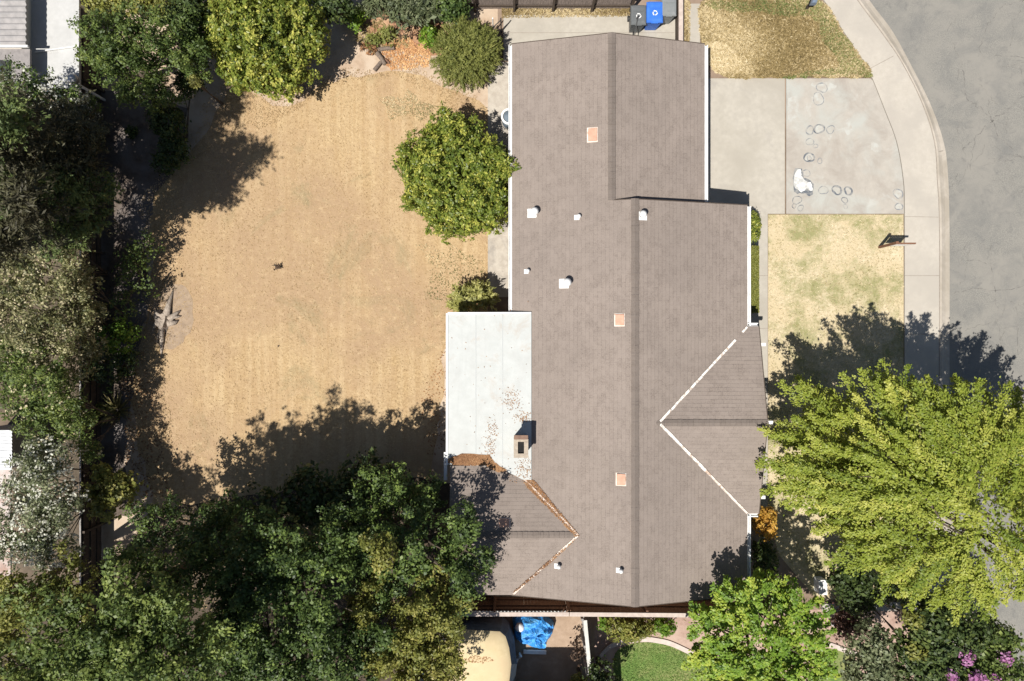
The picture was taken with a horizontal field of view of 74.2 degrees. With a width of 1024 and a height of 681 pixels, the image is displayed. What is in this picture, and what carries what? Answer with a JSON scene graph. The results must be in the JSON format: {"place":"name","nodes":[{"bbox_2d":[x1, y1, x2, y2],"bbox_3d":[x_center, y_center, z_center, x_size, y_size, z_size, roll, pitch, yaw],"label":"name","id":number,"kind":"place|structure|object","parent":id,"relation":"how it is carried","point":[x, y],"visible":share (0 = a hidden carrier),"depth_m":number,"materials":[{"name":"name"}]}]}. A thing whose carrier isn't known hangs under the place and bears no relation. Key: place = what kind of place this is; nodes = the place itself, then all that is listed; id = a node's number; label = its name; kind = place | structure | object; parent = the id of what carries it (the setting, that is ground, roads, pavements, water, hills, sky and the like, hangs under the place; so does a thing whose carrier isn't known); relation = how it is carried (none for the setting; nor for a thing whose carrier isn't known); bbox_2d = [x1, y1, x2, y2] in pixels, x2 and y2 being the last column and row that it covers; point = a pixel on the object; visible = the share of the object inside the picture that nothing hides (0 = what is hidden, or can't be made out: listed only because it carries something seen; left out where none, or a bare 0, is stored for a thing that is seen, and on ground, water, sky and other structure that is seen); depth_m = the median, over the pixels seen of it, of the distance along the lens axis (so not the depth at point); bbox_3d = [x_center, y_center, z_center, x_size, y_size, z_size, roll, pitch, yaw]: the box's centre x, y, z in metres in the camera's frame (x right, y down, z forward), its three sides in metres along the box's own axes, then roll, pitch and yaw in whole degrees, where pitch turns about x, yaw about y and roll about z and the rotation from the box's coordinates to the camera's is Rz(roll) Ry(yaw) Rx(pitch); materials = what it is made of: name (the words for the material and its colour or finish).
{"place":"outdoors","nodes":[
{"label":"outdoors","id":0,"kind":"place"},
{"bbox_2d":[0,470,10,589],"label":"brick patio","id":1,"kind":"structure","parent":0,"point":[6,473],"depth_m":27.95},
{"bbox_2d":[0,425,48,469],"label":"shed","id":2,"kind":"structure","parent":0,"point":[9,445],"depth_m":25.93,"materials":[{"name":"white metal"}]},
{"bbox_2d":[0,94,89,598],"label":"bed","id":3,"kind":"object","parent":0,"point":[29,568],"visible":0.05,"depth_m":28.00,"materials":[{"name":"soil"}]},
{"bbox_2d":[0,540,99,680],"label":"shade tree","id":4,"kind":"object","parent":3,"relation":"on","point":[9,622],"visible":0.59,"depth_m":22.15,"materials":[{"name":"green plant"}]},
{"bbox_2d":[0,67,125,274],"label":"shade tree","id":5,"kind":"object","parent":3,"relation":"on","point":[50,179],"visible":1,"depth_m":21.41,"materials":[{"name":"green plant"}]},
{"bbox_2d":[99,91,186,523],"bbox_3d":[-15.296,-1.303,27.988,3.843,0.001,18.051,0,90,0],"label":"shaded bed","id":6,"kind":"object","parent":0,"point":[127,159],"visible":0.37,"depth_m":27.99,"materials":[{"name":"soil"}]},
{"bbox_2d":[0,335,87,447],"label":"oleander","id":7,"kind":"object","parent":6,"relation":"on","point":[54,375],"visible":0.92,"depth_m":23.97,"materials":[{"name":"green plant"}]},
{"bbox_2d":[0,430,100,573],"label":"oleander","id":8,"kind":"object","parent":6,"relation":"on","point":[32,476],"visible":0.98,"depth_m":23.94,"materials":[{"name":"green plant"}]},
{"bbox_2d":[0,234,108,322],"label":"oleander","id":9,"kind":"object","parent":6,"relation":"on","point":[22,285],"visible":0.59,"depth_m":23.62,"materials":[{"name":"green plant"}]},
{"bbox_2d":[0,53,108,136],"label":"oleander","id":10,"kind":"object","parent":6,"relation":"on","point":[71,94],"visible":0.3,"depth_m":23.76,"materials":[{"name":"green plant"}]},
{"bbox_2d":[0,265,109,387],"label":"oleander","id":11,"kind":"object","parent":6,"relation":"on","point":[41,327],"visible":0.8,"depth_m":24.25,"materials":[{"name":"green plant"}]},
{"bbox_2d":[41,374,120,468],"bbox_3d":[-16.172,3.041,25.855,1.712,4.357,3.639,0,90,0],"label":"oleander","id":12,"kind":"object","parent":6,"relation":"on","point":[90,417],"visible":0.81,"depth_m":25.00,"materials":[{"name":"green plant"}]},
{"bbox_2d":[65,260,127,362],"bbox_3d":[-15.923,-1.050,26.192,1.681,3.683,3.847,0,90,0],"label":"oleander","id":13,"kind":"object","parent":6,"relation":"on","point":[99,307],"visible":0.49,"depth_m":25.49,"materials":[{"name":"green plant"}]},
{"bbox_2d":[84,345,141,393],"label":"sparse shrub","id":14,"kind":"object","parent":6,"relation":"on","point":[100,374],"visible":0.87,"depth_m":26.91,"materials":[{"name":"green plant"}]},
{"bbox_2d":[96,392,130,429],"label":"strap plant","id":15,"kind":"object","parent":6,"relation":"on","point":[114,406],"visible":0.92,"depth_m":27.71,"materials":[{"name":"green plant"}]},
{"bbox_2d":[80,462,148,524],"bbox_3d":[-15.643,5.957,26.803,2.329,2.460,2.522,28,90,0],"label":"leafy shrub","id":16,"kind":"object","parent":6,"relation":"on","point":[112,488],"visible":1,"depth_m":26.06,"materials":[{"name":"green plant"}]},
{"bbox_2d":[93,316,145,356],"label":"leafy shrub","id":17,"kind":"object","parent":6,"relation":"on","point":[117,332],"visible":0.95,"depth_m":26.79,"materials":[{"name":"green plant"}]},
{"bbox_2d":[121,351,167,498],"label":"leaf litter","id":18,"kind":"object","parent":6,"relation":"on","point":[155,440],"visible":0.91,"depth_m":27.98,"materials":[{"name":"brown plant"}]},
{"bbox_2d":[1,473,490,680],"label":"leaf mould","id":19,"kind":"object","parent":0,"point":[444,493],"visible":0.17,"depth_m":27.99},
{"bbox_2d":[0,541,237,680],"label":"shade tree","id":20,"kind":"object","parent":19,"relation":"on","point":[160,608],"visible":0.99,"depth_m":18.35,"materials":[{"name":"green plant"}]},
{"bbox_2d":[122,488,371,680],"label":"shade tree","id":21,"kind":"object","parent":19,"relation":"on","point":[242,601],"visible":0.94,"depth_m":21.50,"materials":[{"name":"green plant"}]},
{"bbox_2d":[154,587,397,680],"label":"shade tree","id":22,"kind":"object","parent":19,"relation":"on","point":[326,670],"visible":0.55,"depth_m":21.53,"materials":[{"name":"green plant"}]},
{"bbox_2d":[340,528,477,680],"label":"shade tree","id":23,"kind":"object","parent":19,"relation":"on","point":[428,619],"visible":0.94,"depth_m":22.21,"materials":[{"name":"green plant"}]},
{"bbox_2d":[337,461,497,617],"bbox_3d":[-3.463,6.724,24.693,6.054,6.814,5.006,0,90,0],"label":"shade tree","id":24,"kind":"object","parent":19,"relation":"on","point":[419,504],"visible":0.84,"depth_m":22.96,"materials":[{"name":"green plant"}]},
{"bbox_2d":[122,67,487,614],"bbox_3d":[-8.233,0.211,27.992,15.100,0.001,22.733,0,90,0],"label":"dry lawn","id":25,"kind":"structure","parent":0,"point":[197,367],"depth_m":27.99,"materials":[{"name":"beige plant"}]},
{"bbox_2d":[146,284,193,348],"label":"stump soil","id":26,"kind":"structure","parent":25,"relation":"on","point":[180,336],"depth_m":27.99,"materials":[{"name":"brown soil"}]},
{"bbox_2d":[152,290,181,357],"bbox_3d":[-14.439,-0.782,27.859,1.233,0.355,2.748,26,90,0],"label":"tree stump","id":27,"kind":"object","parent":26,"relation":"on","point":[164,320],"visible":1,"depth_m":27.82,"materials":[{"name":"brown wood"}]},
{"bbox_2d":[186,73,223,105],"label":"yellow plant","id":28,"kind":"object","parent":25,"relation":"on","point":[196,82],"visible":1,"depth_m":25.57,"materials":[{"name":"green plant"}]},
{"bbox_2d":[379,89,438,120],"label":"lawn weeds","id":29,"kind":"object","parent":25,"relation":"on","point":[417,110],"visible":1,"depth_m":27.96,"materials":[{"name":"beige plant"}]},
{"bbox_2d":[416,244,484,300],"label":"lawn greens","id":30,"kind":"object","parent":25,"relation":"on","point":[439,276],"visible":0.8,"depth_m":27.96,"materials":[{"name":"plant"}]},
{"bbox_2d":[390,100,520,244],"bbox_3d":[-2.131,-6.424,26.156,5.035,3.888,5.347,0,90,0],"label":"citrus tree","id":31,"kind":"object","parent":25,"relation":"on","point":[445,148],"visible":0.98,"depth_m":25.33,"materials":[{"name":"green plant"}]},
{"bbox_2d":[446,278,500,311],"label":"variegated shrub","id":32,"kind":"object","parent":25,"relation":"on","point":[472,296],"visible":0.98,"depth_m":26.77,"materials":[{"name":"green plant"}]},
{"bbox_2d":[98,0,520,603],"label":"yard soil","id":33,"kind":"structure","parent":0,"point":[346,54],"depth_m":28.00,"materials":[{"name":"brown soil"}]},
{"bbox_2d":[79,23,104,630],"bbox_3d":[-16.900,-0.250,27.285,0.184,1.430,24.590,0,90,0],"label":"wood fence","id":34,"kind":"object","parent":33,"relation":"on","point":[90,533],"visible":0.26,"depth_m":27.22,"materials":[{"name":"brown wood"}]},
{"bbox_2d":[80,0,175,18],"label":"leafy bush","id":35,"kind":"object","parent":33,"relation":"on","point":[103,4],"visible":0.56,"depth_m":25.52,"materials":[{"name":"green plant"}]},
{"bbox_2d":[99,228,165,326],"bbox_3d":[-15.036,-2.487,26.998,2.212,2.091,4.099,17,90,0],"label":"sparse shrub","id":36,"kind":"object","parent":33,"relation":"on","point":[136,255],"visible":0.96,"depth_m":26.77,"materials":[{"name":"green plant"}]},
{"bbox_2d":[66,0,214,117],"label":"leafy tree","id":37,"kind":"object","parent":33,"relation":"on","point":[131,52],"visible":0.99,"depth_m":24.33,"materials":[{"name":"green plant"}]},
{"bbox_2d":[143,68,206,175],"bbox_3d":[-13.373,-8.719,26.980,1.864,2.132,4.497,17,90,0],"label":"leafy bush","id":38,"kind":"object","parent":33,"relation":"on","point":[175,144],"visible":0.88,"depth_m":26.67,"materials":[{"name":"green plant"}]},
{"bbox_2d":[162,0,212,42],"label":"leafy bush","id":39,"kind":"object","parent":33,"relation":"on","point":[200,7],"visible":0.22,"depth_m":25.36,"materials":[{"name":"green plant"}]},
{"bbox_2d":[196,0,330,103],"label":"citrus tree","id":40,"kind":"object","parent":33,"relation":"on","point":[288,31],"visible":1,"depth_m":25.13,"materials":[{"name":"green plant"}]},
{"bbox_2d":[177,446,410,567],"bbox_3d":[-8.372,6.574,26.181,9.388,3.728,3.850,-11,90,0],"label":"understorey tree","id":41,"kind":"object","parent":33,"relation":"on","point":[338,487],"visible":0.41,"depth_m":25.34,"materials":[{"name":"green plant"}]},
{"bbox_2d":[313,0,358,26],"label":"leafy bush","id":42,"kind":"object","parent":33,"relation":"on","point":[330,6],"visible":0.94,"depth_m":25.91,"materials":[{"name":"green plant"}]},
{"bbox_2d":[358,8,444,55],"bbox_3d":[-4.740,-12.955,27.988,4.571,0.001,1.731,20,90,0],"label":"soil bed","id":43,"kind":"object","parent":33,"relation":"on","point":[415,38],"visible":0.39,"depth_m":27.99,"materials":[{"name":"brown soil"}]},
{"bbox_2d":[338,4,371,33],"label":"leafy bush","id":44,"kind":"object","parent":43,"relation":"on","point":[358,20],"visible":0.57,"depth_m":27.29,"materials":[{"name":"green plant"}]},
{"bbox_2d":[363,22,397,49],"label":"dry plant","id":45,"kind":"object","parent":43,"relation":"on","point":[386,34],"visible":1,"depth_m":27.62,"materials":[{"name":"green plant"}]},
{"bbox_2d":[354,20,409,53],"bbox_3d":[-5.407,-12.545,27.963,2.368,0.138,1.501,0,90,0],"label":"dry debris","id":46,"kind":"object","parent":43,"relation":"on","point":[368,25],"visible":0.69,"depth_m":27.96,"materials":[{"name":"plant"}]},
{"bbox_2d":[356,0,447,38],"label":"leafy bush","id":47,"kind":"object","parent":43,"relation":"on","point":[414,11],"visible":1,"depth_m":26.31,"materials":[{"name":"green plant"}]},
{"bbox_2d":[418,23,439,49],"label":"leafy bush","id":48,"kind":"object","parent":43,"relation":"on","point":[428,32],"visible":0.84,"depth_m":27.09,"materials":[{"name":"green plant"}]},
{"bbox_2d":[381,38,430,70],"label":"wood chips","id":49,"kind":"object","parent":33,"relation":"on","point":[402,61],"visible":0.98,"depth_m":27.96,"materials":[{"name":"brown wood"}]},
{"bbox_2d":[432,0,472,24],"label":"leafy bush","id":50,"kind":"object","parent":33,"relation":"on","point":[457,9],"visible":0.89,"depth_m":26.46,"materials":[{"name":"green plant"}]},
{"bbox_2d":[428,15,502,92],"bbox_3d":[-1.832,-11.456,27.042,3.106,1.979,3.081,0,90,0],"label":"clipped shrub","id":51,"kind":"object","parent":33,"relation":"on","point":[469,50],"visible":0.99,"depth_m":26.65,"materials":[{"name":"green plant"}]},
{"bbox_2d":[397,0,635,12],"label":"wood fence","id":52,"kind":"object","parent":33,"relation":"on","point":[546,4],"visible":0.7,"depth_m":27.61,"materials":[{"name":"brown wood"}]},
{"bbox_2d":[11,0,934,615],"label":"ground","id":53,"kind":"structure","parent":0,"point":[783,568],"depth_m":28.00,"materials":[{"name":"soil"}]},
{"bbox_2d":[0,0,105,100],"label":"house","id":54,"kind":"structure","parent":53,"relation":"on","point":[40,36],"depth_m":26.15,"materials":[{"name":"paint"}]},
{"bbox_2d":[433,595,569,615],"bbox_3d":[-0.688,10.556,27.085,5.869,1.830,0.225,0,90,0],"label":"wood fence","id":55,"kind":"object","parent":53,"relation":"on","point":[528,606],"visible":0.61,"depth_m":26.86,"materials":[{"name":"white paint"}]},
{"bbox_2d":[501,7,629,17],"bbox_3d":[2.233,-13.532,27.948,5.426,0.182,0.554,0,90,0],"label":"dry grass strip","id":56,"kind":"object","parent":53,"relation":"on","point":[549,12],"visible":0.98,"depth_m":27.94,"materials":[{"name":"beige plant"}]},
{"bbox_2d":[444,32,772,606],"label":"house","id":57,"kind":"structure","parent":53,"relation":"on","point":[628,365],"depth_m":24.78,"materials":[{"name":"paint"}]},
{"bbox_2d":[452,453,505,471],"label":"leaf litter","id":58,"kind":"object","parent":57,"relation":"on","point":[483,460],"visible":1,"depth_m":25.25,"materials":[{"name":"brown plant"}]},
{"bbox_2d":[523,480,578,536],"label":"leaf litter","id":59,"kind":"object","parent":57,"relation":"on","point":[560,515],"visible":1,"depth_m":24.93,"materials":[{"name":"brown plant"}]},
{"bbox_2d":[568,600,718,616],"bbox_3d":[5.243,10.580,27.085,6.118,1.830,0.225,0,90,0],"label":"wood fence","id":60,"kind":"object","parent":53,"relation":"on","point":[579,609],"visible":0.37,"depth_m":26.61,"materials":[{"name":"white wood"}]},
{"bbox_2d":[661,0,675,23],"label":"wheelie bin","id":61,"kind":"object","parent":53,"relation":"on","point":[669,10],"visible":0.69,"depth_m":26.93,"materials":[{"name":"grey plastic"}]},
{"bbox_2d":[675,0,683,40],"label":"wall","id":62,"kind":"structure","parent":53,"relation":"on","point":[679,26],"depth_m":27.50,"materials":[{"name":"beige paint"}]},
{"bbox_2d":[684,0,690,40],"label":"dry grass strip","id":63,"kind":"object","parent":53,"relation":"on","point":[686,14],"visible":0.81,"depth_m":27.94,"materials":[{"name":"beige plant"}]},
{"bbox_2d":[751,245,759,313],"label":"clipped hedge","id":64,"kind":"object","parent":53,"relation":"on","point":[755,272],"visible":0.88,"depth_m":27.16,"materials":[{"name":"green plant"}]},
{"bbox_2d":[751,210,761,245],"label":"bush","id":65,"kind":"object","parent":53,"relation":"on","point":[755,220],"visible":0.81,"depth_m":27.10,"materials":[{"name":"green plant"}]},
{"bbox_2d":[681,567,841,680],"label":"maple tree","id":66,"kind":"object","parent":53,"relation":"on","point":[731,652],"visible":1,"depth_m":23.28,"materials":[{"name":"green plant"}]},
{"bbox_2d":[751,504,777,541],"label":"orange shrub","id":67,"kind":"object","parent":53,"relation":"on","point":[767,515],"visible":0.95,"depth_m":26.33,"materials":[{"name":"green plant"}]},
{"bbox_2d":[751,533,779,581],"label":"bush","id":68,"kind":"object","parent":53,"relation":"on","point":[766,554],"visible":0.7,"depth_m":26.27,"materials":[{"name":"green plant"}]},
{"bbox_2d":[867,569,916,606],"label":"dark shrub","id":69,"kind":"object","parent":53,"relation":"on","point":[893,586],"visible":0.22,"depth_m":26.45,"materials":[{"name":"green plant"}]},
{"bbox_2d":[488,62,508,296],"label":"side path","id":70,"kind":"structure","parent":0,"point":[498,244],"depth_m":27.95,"materials":[{"name":"grey concrete"}]},
{"bbox_2d":[503,616,594,680],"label":"side yard","id":71,"kind":"structure","parent":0,"point":[554,663],"depth_m":27.99,"materials":[{"name":"beige concrete"}]},
{"bbox_2d":[421,616,516,680],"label":"covered trailer","id":72,"kind":"object","parent":71,"relation":"on","point":[488,637],"visible":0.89,"depth_m":25.91,"materials":[{"name":"beige fabric"}]},
{"bbox_2d":[512,616,553,648],"bbox_3d":[0.873,11.839,27.532,1.725,0.896,1.506,0,90,0],"label":"tarp heap","id":73,"kind":"object","parent":71,"relation":"on","point":[537,632],"visible":0.91,"depth_m":27.34,"materials":[{"name":"blue plastic"}]},
{"bbox_2d":[580,617,590,674],"bbox_3d":[2.918,12.004,27.235,0.219,1.530,2.222,-5,90,0],"label":"wood fence","id":74,"kind":"object","parent":71,"relation":"on","point":[584,637],"visible":0.84,"depth_m":26.47,"materials":[{"name":"white wood"}]},
{"bbox_2d":[503,15,674,60],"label":"paving","id":75,"kind":"structure","parent":0,"point":[518,29],"depth_m":27.95,"materials":[{"name":"concrete"}]},
{"bbox_2d":[627,5,645,32],"bbox_3d":[5.039,-12.967,27.451,0.626,1.092,0.839,0,90,0],"label":"wheelie bin","id":76,"kind":"object","parent":75,"relation":"on","point":[637,10],"visible":1,"depth_m":26.93,"materials":[{"name":"grey plastic"}]},
{"bbox_2d":[645,2,662,29],"bbox_3d":[5.690,-13.080,27.451,0.664,1.092,0.888,0,90,0],"label":"wheelie bin","id":77,"kind":"object","parent":75,"relation":"on","point":[654,18],"visible":0.81,"depth_m":26.93,"materials":[{"name":"blue plastic"}]},
{"bbox_2d":[613,642,712,680],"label":"green lawn","id":78,"kind":"structure","parent":0,"point":[631,648],"depth_m":27.99,"materials":[{"name":"green plant"}]},
{"bbox_2d":[688,4,699,42],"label":"edge path","id":79,"kind":"structure","parent":0,"point":[694,27],"depth_m":27.96,"materials":[{"name":"concrete"}]},
{"bbox_2d":[751,214,767,518],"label":"front path","id":80,"kind":"structure","parent":0,"point":[760,318],"depth_m":27.95,"materials":[{"name":"concrete"}]},
{"bbox_2d":[595,609,951,680],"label":"garden soil","id":81,"kind":"structure","parent":0,"point":[679,635],"depth_m":27.99,"materials":[{"name":"brown soil"}]},
{"bbox_2d":[582,652,622,680],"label":"garden shrub","id":82,"kind":"object","parent":81,"relation":"on","point":[594,671],"visible":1,"depth_m":26.20,"materials":[{"name":"green plant"}]},
{"bbox_2d":[602,617,655,644],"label":"garden shrub","id":83,"kind":"object","parent":81,"relation":"on","point":[626,630],"visible":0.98,"depth_m":26.78,"materials":[{"name":"green plant"}]},
{"bbox_2d":[599,637,692,657],"bbox_3d":[5.559,12.706,27.995,3.882,0.110,0.941,0,90,0],"label":"garden edging","id":84,"kind":"object","parent":81,"relation":"on","point":[653,640],"visible":0.67,"depth_m":27.94,"materials":[{"name":"grey concrete"}]},
{"bbox_2d":[650,617,677,638],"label":"garden shrub","id":85,"kind":"object","parent":81,"relation":"on","point":[663,628],"visible":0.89,"depth_m":27.14,"materials":[{"name":"green plant"}]},
{"bbox_2d":[828,598,869,643],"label":"purple shrub","id":86,"kind":"object","parent":81,"relation":"on","point":[840,622],"visible":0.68,"depth_m":26.47,"materials":[{"name":"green plant"}]},
{"bbox_2d":[829,612,915,680],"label":"garden tree","id":87,"kind":"object","parent":81,"relation":"on","point":[874,662],"visible":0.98,"depth_m":24.22,"materials":[{"name":"green plant"}]},
{"bbox_2d":[887,590,997,680],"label":"garden tree","id":88,"kind":"object","parent":81,"relation":"on","point":[941,638],"visible":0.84,"depth_m":23.72,"materials":[{"name":"green plant"}]},
{"bbox_2d":[945,612,1023,680],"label":"flowering tree","id":89,"kind":"object","parent":81,"relation":"on","point":[1000,662],"visible":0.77,"depth_m":23.91,"materials":[{"name":"green plant"}]},
{"bbox_2d":[697,0,872,79],"bbox_3d":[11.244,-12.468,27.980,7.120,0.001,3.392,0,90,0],"label":"straw lawn","id":90,"kind":"structure","parent":0,"point":[767,53],"depth_m":27.98,"materials":[{"name":"beige plant"}]},
{"bbox_2d":[705,41,754,78],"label":"pale straw lawn","id":91,"kind":"structure","parent":90,"relation":"on","point":[720,57],"depth_m":27.85,"materials":[{"name":"beige plant"}]},
{"bbox_2d":[708,78,903,213],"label":"driveway","id":92,"kind":"structure","parent":0,"point":[842,155],"depth_m":27.95,"materials":[{"name":"concrete"}]},
{"bbox_2d":[768,214,910,599],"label":"front lawn","id":93,"kind":"structure","parent":0,"point":[799,366],"depth_m":27.98,"materials":[{"name":"beige plant"}]},
{"bbox_2d":[814,576,826,594],"bbox_3d":[12.623,10.024,27.735,0.340,0.530,0.600,0,90,0],"label":"utility box","id":94,"kind":"object","parent":93,"relation":"on","point":[820,585],"visible":0.9,"depth_m":27.47,"materials":[{"name":"white paint"}]},
{"bbox_2d":[824,554,881,619],"bbox_3d":[13.198,9.517,26.496,2.290,3.068,2.605,0,90,0],"label":"dark shrub","id":95,"kind":"object","parent":93,"relation":"on","point":[857,596],"visible":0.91,"depth_m":25.65,"materials":[{"name":"green plant"}]},
{"bbox_2d":[754,357,1023,626],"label":"street tree","id":96,"kind":"object","parent":93,"relation":"on","point":[903,487],"visible":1,"depth_m":21.85,"materials":[{"name":"green plant"}]},
{"bbox_2d":[875,603,928,660],"bbox_3d":[14.124,10.340,25.609,1.048,4.830,2.122,-7,90,0],"label":"gold shrub","id":97,"kind":"object","parent":93,"relation":"on","point":[913,617],"visible":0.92,"depth_m":23.68,"materials":[{"name":"green plant"}]},
{"bbox_2d":[821,602,918,611],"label":"garden path","id":98,"kind":"structure","parent":0,"point":[883,608],"depth_m":27.95,"materials":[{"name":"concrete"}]},
{"bbox_2d":[823,0,970,616],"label":"pavement","id":99,"kind":"structure","parent":0,"point":[901,102],"depth_m":27.93,"materials":[{"name":"concrete"}]},
{"bbox_2d":[870,0,1023,666],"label":"road","id":100,"kind":"structure","parent":0,"point":[965,58],"depth_m":27.99,"materials":[{"name":"grey asphalt"}]},
{"bbox_2d":[857,0,1013,680],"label":"kerb","id":101,"kind":"structure","parent":100,"relation":"on","point":[878,20],"depth_m":27.96,"materials":[{"name":"concrete"}]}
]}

